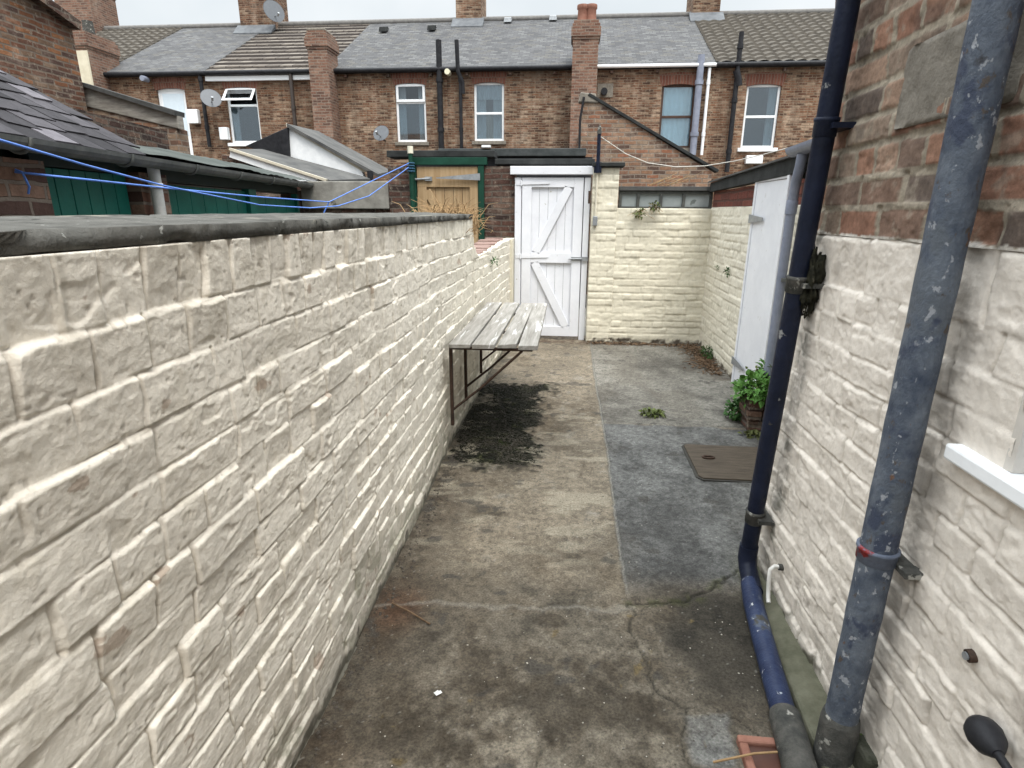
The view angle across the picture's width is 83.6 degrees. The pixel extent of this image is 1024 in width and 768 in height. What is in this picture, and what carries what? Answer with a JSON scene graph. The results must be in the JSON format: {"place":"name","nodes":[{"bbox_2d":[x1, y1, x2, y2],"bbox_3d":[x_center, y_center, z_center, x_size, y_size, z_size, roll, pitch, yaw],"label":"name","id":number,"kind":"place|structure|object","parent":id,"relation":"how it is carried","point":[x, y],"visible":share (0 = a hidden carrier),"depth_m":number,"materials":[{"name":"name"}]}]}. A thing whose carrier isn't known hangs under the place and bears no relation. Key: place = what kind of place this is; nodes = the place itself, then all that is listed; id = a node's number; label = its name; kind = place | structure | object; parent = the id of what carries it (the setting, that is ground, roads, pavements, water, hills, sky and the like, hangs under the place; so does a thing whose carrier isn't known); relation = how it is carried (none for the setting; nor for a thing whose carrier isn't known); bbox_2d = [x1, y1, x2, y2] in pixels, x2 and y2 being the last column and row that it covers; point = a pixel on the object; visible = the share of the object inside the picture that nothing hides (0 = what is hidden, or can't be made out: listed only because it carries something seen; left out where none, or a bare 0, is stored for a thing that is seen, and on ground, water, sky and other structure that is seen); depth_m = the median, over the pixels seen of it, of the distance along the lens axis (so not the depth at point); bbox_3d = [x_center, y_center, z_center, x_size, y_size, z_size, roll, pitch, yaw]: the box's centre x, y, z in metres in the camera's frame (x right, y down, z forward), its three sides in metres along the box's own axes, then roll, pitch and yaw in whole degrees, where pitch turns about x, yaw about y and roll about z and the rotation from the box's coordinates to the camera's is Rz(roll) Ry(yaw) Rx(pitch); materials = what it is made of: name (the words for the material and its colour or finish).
{"place":"outdoors","nodes":[
{"label":"outdoors","id":0,"kind":"place"},
{"bbox_2d":[0,0,86,110],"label":"brick house wing","id":1,"kind":"structure","parent":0,"point":[37,48],"depth_m":6.53,"materials":[{"name":"brown brick"}]},
{"bbox_2d":[54,0,182,89],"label":"terraced house","id":2,"kind":"structure","parent":0,"point":[104,41],"depth_m":17.89,"materials":[{"name":"brown brick"}]},
{"bbox_2d":[82,82,190,154],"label":"grey coped wall","id":3,"kind":"structure","parent":0,"point":[106,102],"depth_m":7.22,"materials":[{"name":"grey concrete"}]},
{"bbox_2d":[103,0,288,158],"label":"terraced house","id":4,"kind":"structure","parent":0,"point":[166,72],"depth_m":16.17,"materials":[{"name":"brown brick"}]},
{"bbox_2d":[158,89,193,154],"bbox_3d":[-9.450,-7.371,16.146,0.831,1.736,0.060,2,17,5],"label":"window frame","id":5,"kind":"structure","parent":4,"relation":"in","point":[174,99],"depth_m":15.98,"materials":[{"name":"white plastic"}]},
{"bbox_2d":[263,0,284,21],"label":"satellite dish","id":6,"kind":"object","parent":4,"relation":"attached to","point":[273,10],"visible":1,"depth_m":17.90,"materials":[{"name":"grey paint"}]},
{"bbox_2d":[202,19,370,159],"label":"terraced house","id":7,"kind":"structure","parent":0,"point":[278,78],"depth_m":15.68,"materials":[{"name":"brown brick"}]},
{"bbox_2d":[200,89,221,106],"bbox_3d":[-8.022,-7.716,15.465,0.451,0.476,0.621,7,18,20],"label":"satellite dish","id":8,"kind":"object","parent":7,"relation":"attached to","point":[210,97],"visible":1,"depth_m":15.39,"materials":[{"name":"grey paint"}]},
{"bbox_2d":[221,88,261,142],"bbox_3d":[-7.397,-7.520,16.123,1.499,2.015,1.180,2,17,5],"label":"window frame","id":9,"kind":"structure","parent":7,"relation":"in","point":[245,112],"depth_m":16.13,"materials":[{"name":"white plastic"}]},
{"bbox_2d":[333,0,485,180],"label":"terraced house","id":10,"kind":"structure","parent":0,"point":[392,74],"depth_m":15.58,"materials":[{"name":"brown brick"}]},
{"bbox_2d":[373,125,388,140],"bbox_3d":[-3.515,-6.717,15.325,0.390,0.402,0.679,-5,18,-19],"label":"satellite dish","id":11,"kind":"object","parent":10,"relation":"attached to","point":[381,133],"visible":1,"depth_m":15.28,"materials":[{"name":"grey paint"}]},
{"bbox_2d":[395,84,426,141],"bbox_3d":[-2.673,-7.424,15.829,1.424,2.049,0.882,2,17,5],"label":"window frame","id":12,"kind":"structure","parent":10,"relation":"in","point":[410,98],"depth_m":15.62,"materials":[{"name":"white plastic"}]},
{"bbox_2d":[53,0,834,25],"label":"sky","id":13,"kind":"structure","parent":0,"point":[130,12],"materials":[{"name":"white"}]},
{"bbox_2d":[416,145,592,307],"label":"felt roof shed","id":14,"kind":"structure","parent":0,"point":[541,153],"depth_m":8.68,"materials":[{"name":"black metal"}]},
{"bbox_2d":[445,3,600,148],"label":"terraced house","id":15,"kind":"structure","parent":0,"point":[528,80],"depth_m":15.17,"materials":[{"name":"brown brick"}]},
{"bbox_2d":[474,83,503,140],"bbox_3d":[-0.566,-7.364,15.652,1.403,2.031,0.846,2,17,5],"label":"window frame","id":16,"kind":"structure","parent":15,"relation":"in","point":[488,97],"depth_m":15.33,"materials":[{"name":"white plastic"}]},
{"bbox_2d":[295,336,773,767],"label":"concrete yard","id":17,"kind":"structure","parent":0,"point":[593,396],"depth_m":2.24,"materials":[{"name":"grey concrete"}]},
{"bbox_2d":[0,212,514,767],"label":"boundary wall","id":18,"kind":"structure","parent":17,"relation":"on","point":[226,440],"depth_m":1.14,"materials":[{"name":"white brick"}]},
{"bbox_2d":[392,195,497,238],"bbox_3d":[-0.483,-1.234,4.228,0.762,0.329,1.030,2,17,5],"label":"dry grass tuft","id":19,"kind":"object","parent":18,"relation":"on","point":[455,209],"visible":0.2,"depth_m":4.17,"materials":[{"name":"plant"}]},
{"bbox_2d":[490,256,497,266],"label":"wall weed","id":20,"kind":"object","parent":18,"relation":"on","point":[494,261],"depth_m":5.05,"materials":[{"name":"green plant"}]},
{"bbox_2d":[449,302,546,425],"bbox_3d":[-0.039,-0.208,4.124,0.524,0.528,1.630,2,17,5],"label":"wall table","id":21,"kind":"object","parent":18,"relation":"attached to","point":[527,321],"depth_m":3.71,"materials":[{"name":"wood"}]},
{"bbox_2d":[391,602,430,624],"bbox_3d":[-0.378,0.854,2.131,0.186,0.021,0.006,11,20,30],"label":"twig","id":22,"kind":"object","parent":17,"relation":"on","point":[419,617],"visible":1,"depth_m":2.12,"materials":[{"name":"brown wood"}]},
{"bbox_2d":[301,150,594,237],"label":"neighbour back wall","id":23,"kind":"structure","parent":17,"relation":"on","point":[499,183],"depth_m":6.49,"materials":[{"name":"brick"}]},
{"bbox_2d":[413,157,487,242],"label":"neighbour gate","id":24,"kind":"structure","parent":23,"relation":"attached to","point":[430,183],"depth_m":6.41,"materials":[{"name":"green paint"}]},
{"bbox_2d":[448,381,548,465],"bbox_3d":[-0.035,0.225,4.236,0.590,0.022,1.745,2,17,5],"label":"moss patch","id":25,"kind":"object","parent":17,"relation":"on","point":[492,456],"visible":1,"depth_m":3.96,"materials":[{"name":"black plant"}]},
{"bbox_2d":[303,430,755,767],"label":"dark grit","id":26,"kind":"object","parent":17,"relation":"on","point":[349,685],"visible":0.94,"depth_m":2.05,"materials":[{"name":"grey gravel"}]},
{"bbox_2d":[341,428,757,766],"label":"pale grit","id":27,"kind":"object","parent":17,"relation":"on","point":[559,677],"visible":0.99,"depth_m":1.88,"materials":[{"name":"beige gravel"}]},
{"bbox_2d":[585,162,711,344],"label":"back wall","id":28,"kind":"structure","parent":17,"relation":"on","point":[646,277],"depth_m":6.34,"materials":[{"name":"beige paint"}]},
{"bbox_2d":[510,166,593,339],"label":"yard gate","id":29,"kind":"structure","parent":28,"relation":"attached to","point":[546,223],"depth_m":6.46,"materials":[{"name":"white paint"}]},
{"bbox_2d":[530,187,573,325],"bbox_3d":[0.446,-1.422,6.536,0.671,1.760,0.020,2,17,5],"label":"boarded door","id":30,"kind":"structure","parent":29,"relation":"in","point":[556,274],"depth_m":6.47,"materials":[{"name":"white paint"}]},
{"bbox_2d":[588,173,598,225],"bbox_3d":[0.874,-2.003,6.153,0.110,0.580,0.047,2,17,5],"label":"light switch conduit","id":31,"kind":"object","parent":28,"relation":"attached to","point":[595,217],"visible":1,"depth_m":6.16,"materials":[{"name":"beige paint"}]},
{"bbox_2d":[594,125,601,172],"bbox_3d":[0.907,-2.454,5.988,0.080,0.460,0.062,2,17,5],"label":"washing line post","id":32,"kind":"object","parent":28,"relation":"attached to","point":[597,168],"visible":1,"depth_m":5.98,"materials":[{"name":"blue metal"}]},
{"bbox_2d":[601,137,784,166],"bbox_3d":[1.972,-2.172,5.140,0.889,0.304,2.633,-10,20,-30],"label":"sagging cable","id":33,"kind":"object","parent":32,"relation":"hanging from","point":[692,166],"visible":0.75,"depth_m":5.97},
{"bbox_2d":[627,208,654,219],"bbox_3d":[1.382,-1.821,6.129,0.290,0.136,0.134,2,17,5],"label":"wall weed","id":34,"kind":"object","parent":28,"relation":"attached to","point":[638,211],"depth_m":6.12,"materials":[{"name":"green plant"}]},
{"bbox_2d":[648,200,662,212],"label":"wall weed","id":35,"kind":"object","parent":28,"relation":"attached to","point":[653,206],"depth_m":6.09,"materials":[{"name":"green plant"}]},
{"bbox_2d":[618,186,712,208],"bbox_3d":[1.661,-1.998,6.276,1.000,0.310,0.230,2,17,5],"label":"glazed strip","id":36,"kind":"object","parent":28,"relation":"on","point":[681,197],"visible":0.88,"depth_m":6.18,"materials":[{"name":"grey glass"}]},
{"bbox_2d":[648,170,704,185],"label":"dead stalks","id":37,"kind":"object","parent":36,"relation":"on","point":[670,181],"visible":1,"depth_m":6.17,"materials":[{"name":"plant"}]},
{"bbox_2d":[638,407,665,418],"bbox_3d":[1.039,0.227,4.253,0.208,0.097,0.164,2,17,5],"label":"ground weed","id":38,"kind":"object","parent":17,"relation":"on","point":[654,411],"visible":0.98,"depth_m":4.24,"materials":[{"name":"green plant"}]},
{"bbox_2d":[587,341,724,374],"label":"leaf litter","id":39,"kind":"object","parent":17,"relation":"on","point":[693,346],"visible":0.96,"depth_m":5.99,"materials":[{"name":"brown plant"}]},
{"bbox_2d":[700,345,712,359],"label":"ground weed","id":40,"kind":"object","parent":17,"relation":"on","point":[705,351],"visible":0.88,"depth_m":5.91,"materials":[{"name":"green plant"}]},
{"bbox_2d":[681,444,757,482],"bbox_3d":[1.333,0.467,3.443,0.530,0.025,0.520,2,17,5],"label":"manhole cover","id":41,"kind":"object","parent":17,"relation":"on","point":[717,463],"visible":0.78,"depth_m":3.44,"materials":[{"name":"metal"}]},
{"bbox_2d":[723,398,741,420],"bbox_3d":[1.635,0.189,4.163,0.206,0.194,0.205,-6,18,-21],"label":"leafy plant","id":42,"kind":"object","parent":17,"relation":"on","point":[733,408],"visible":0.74,"depth_m":4.13,"materials":[{"name":"green plant"}]},
{"bbox_2d":[713,751,777,762],"bbox_3d":[0.658,1.020,1.567,0.220,0.030,0.009,-1,17,-5],"label":"twig","id":43,"kind":"object","parent":17,"relation":"on","point":[744,755],"visible":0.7,"depth_m":1.56,"materials":[{"name":"wood"}]},
{"bbox_2d":[738,429,760,439],"bbox_3d":[1.644,0.343,3.878,0.234,0.092,0.156,2,17,5],"label":"ground weed","id":44,"kind":"object","parent":17,"relation":"on","point":[755,432],"visible":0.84,"depth_m":3.86,"materials":[{"name":"green plant"}]},
{"bbox_2d":[739,393,765,430],"bbox_3d":[1.743,0.191,4.003,0.247,0.218,0.239,2,17,5],"label":"brick planter","id":45,"kind":"object","parent":17,"relation":"on","point":[752,413],"visible":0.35,"depth_m":3.93,"materials":[{"name":"brown brick"}]},
{"bbox_2d":[730,358,771,408],"bbox_3d":[1.710,-0.007,4.006,0.385,0.332,0.534,2,17,5],"label":"leafy plant","id":46,"kind":"object","parent":45,"relation":"in","point":[756,390],"visible":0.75,"depth_m":3.93,"materials":[{"name":"green plant"}]},
{"bbox_2d":[736,735,780,767],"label":"clay gully","id":47,"kind":"object","parent":17,"relation":"in","point":[746,744],"visible":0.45,"depth_m":1.60,"materials":[{"name":"ceramic"}]},
{"bbox_2d":[741,576,817,767],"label":"ground pipe","id":48,"kind":"object","parent":17,"relation":"on","point":[792,742],"visible":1,"depth_m":1.73,"materials":[{"name":"blue paint"}]},
{"bbox_2d":[757,566,853,767],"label":"concrete fillet","id":49,"kind":"object","parent":17,"relation":"on","point":[808,694],"visible":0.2,"depth_m":1.84,"materials":[{"name":"grey concrete"}]},
{"bbox_2d":[853,733,877,767],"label":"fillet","id":50,"kind":"object","parent":17,"relation":"on","point":[864,756],"visible":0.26,"depth_m":1.49,"materials":[{"name":"grey concrete"}]},
{"bbox_2d":[545,294,586,335],"bbox_3d":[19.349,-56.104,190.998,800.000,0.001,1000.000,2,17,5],"label":"ground","id":51,"kind":"structure","parent":0,"point":[578,318],"depth_m":8.26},
{"bbox_2d":[0,70,313,215],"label":"shed","id":52,"kind":"object","parent":51,"relation":"on","point":[32,117],"depth_m":3.25,"materials":[{"name":"brick"}]},
{"bbox_2d":[44,167,130,215],"bbox_3d":[-2.325,-0.362,3.322,0.030,1.640,0.728,0,17,-3],"label":"door","id":53,"kind":"structure","parent":52,"relation":"in","point":[69,197],"depth_m":3.10,"materials":[{"name":"green wood"}]},
{"bbox_2d":[14,163,408,212],"bbox_3d":[-1.710,-1.578,4.439,0.370,0.563,4.141,4,17,11],"label":"washing line","id":54,"kind":"object","parent":52,"relation":"hanging from","point":[38,174],"visible":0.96,"depth_m":3.10,"materials":[{"name":"blue fabric"}]},
{"bbox_2d":[168,185,257,214],"bbox_3d":[-2.386,-0.800,4.798,0.065,1.622,1.610,0,17,-3],"label":"door","id":55,"kind":"structure","parent":52,"relation":"in","point":[182,202],"depth_m":4.52,"materials":[{"name":"green wood"}]},
{"bbox_2d":[257,194,299,213],"bbox_3d":[-2.463,-1.223,6.200,0.060,1.618,1.296,0,17,-3],"label":"door","id":56,"kind":"structure","parent":52,"relation":"in","point":[265,201],"depth_m":6.03,"materials":[{"name":"green wood"}]},
{"bbox_2d":[221,148,371,197],"bbox_3d":[-3.286,-2.486,9.040,1.975,2.379,0.980,2,17,5],"label":"grey lean to","id":57,"kind":"object","parent":51,"relation":"on","point":[279,163],"visible":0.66,"depth_m":8.50,"materials":[{"name":"grey cement render"},{"name":"grey roofing felt"},{"name":"white painted wood"}]},
{"bbox_2d":[247,123,387,180],"bbox_3d":[-3.215,-3.322,10.896,2.408,3.005,3.148,2,17,5],"label":"white gabled lean to","id":58,"kind":"object","parent":51,"relation":"on","point":[309,145],"visible":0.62,"depth_m":9.27,"materials":[{"name":"white painted render"},{"name":"grey slate"},{"name":"grey timber"}]},
{"bbox_2d":[407,146,414,211],"bbox_3d":[-1.121,-1.586,6.562,0.087,2.120,0.088,2,17,5],"label":"clothes post","id":59,"kind":"object","parent":51,"relation":"on","point":[411,169],"visible":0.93,"depth_m":6.32,"materials":[{"name":"green paint"}]},
{"bbox_2d":[0,139,408,208],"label":"washing line","id":60,"kind":"object","parent":59,"relation":"hanging from","point":[45,153],"visible":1,"depth_m":3.10,"materials":[{"name":"blue plastic"}]},
{"bbox_2d":[578,92,718,287],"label":"sloping brick annexe","id":61,"kind":"structure","parent":51,"relation":"on","point":[625,133],"depth_m":10.07,"materials":[{"name":"brown brick"}]},
{"bbox_2d":[698,153,809,381],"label":"yard outbuilding","id":62,"kind":"structure","parent":51,"relation":"on","point":[746,230],"depth_m":4.87,"materials":[{"name":"white brick"}]},
{"bbox_2d":[731,179,786,381],"bbox_3d":[1.948,-0.727,4.526,0.065,1.655,0.760,2,17,5],"label":"door","id":63,"kind":"structure","parent":62,"relation":"in","point":[766,219],"depth_m":4.47,"materials":[{"name":"white paint"}]},
{"bbox_2d":[764,139,811,376],"bbox_3d":[1.750,-0.415,3.066,0.169,1.840,1.820,2,17,5],"label":"downpipe","id":64,"kind":"object","parent":62,"relation":"attached to","point":[800,151],"visible":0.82,"depth_m":3.77,"materials":[{"name":"grey paint"}]},
{"bbox_2d":[802,163,807,178],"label":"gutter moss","id":65,"kind":"object","parent":62,"relation":"attached to","point":[804,175],"visible":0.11,"depth_m":3.61,"materials":[{"name":"plant"}]},
{"bbox_2d":[757,0,1023,767],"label":"house","id":66,"kind":"structure","parent":51,"relation":"on","point":[930,690],"depth_m":1.36,"materials":[{"name":"white brick"}]},
{"bbox_2d":[766,564,783,602],"bbox_3d":[0.986,0.743,2.127,0.074,0.146,0.056,2,17,5],"label":"overflow pipe","id":67,"kind":"object","parent":66,"relation":"attached to","point":[780,567],"visible":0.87,"depth_m":2.13,"materials":[{"name":"white plastic"}]},
{"bbox_2d":[738,0,860,594],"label":"downpipe","id":68,"kind":"object","parent":66,"relation":"attached to","point":[805,276],"visible":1,"depth_m":1.87,"materials":[{"name":"black metal"}]},
{"bbox_2d":[813,0,1023,767],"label":"downpipe","id":69,"kind":"object","parent":66,"relation":"attached to","point":[989,40],"visible":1,"depth_m":1.21,"materials":[{"name":"metal"}]},
{"bbox_2d":[962,649,977,662],"bbox_3d":[0.916,0.537,1.133,0.036,0.031,0.028,2,17,5],"label":"pipe stub","id":70,"kind":"object","parent":66,"relation":"attached to","point":[969,655],"visible":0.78,"depth_m":1.13,"materials":[{"name":"metal"}]},
{"bbox_2d":[963,714,1011,767],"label":"black cap lever","id":71,"kind":"object","parent":66,"relation":"attached to","point":[985,735],"visible":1,"depth_m":1.04,"materials":[{"name":"plastic"}]},
{"bbox_2d":[596,0,724,166],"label":"terraced house","id":72,"kind":"structure","parent":0,"point":[655,71],"depth_m":14.85,"materials":[{"name":"brown brick"}]},
{"bbox_2d":[659,84,694,147],"bbox_3d":[4.273,-6.945,14.887,0.861,1.515,0.084,2,17,5],"label":"window frame","id":73,"kind":"structure","parent":72,"relation":"in","point":[677,101],"depth_m":14.87,"materials":[{"name":"brown paint"}]},
{"bbox_2d":[695,8,834,206],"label":"terraced house","id":74,"kind":"structure","parent":0,"point":[768,74],"depth_m":14.77,"materials":[{"name":"brown brick"}]},
{"bbox_2d":[740,84,780,147],"bbox_3d":[6.401,-6.968,15.063,1.440,2.097,0.846,2,17,5],"label":"window frame","id":75,"kind":"structure","parent":74,"relation":"in","point":[762,101],"depth_m":15.25,"materials":[{"name":"white plastic"}]}
]}

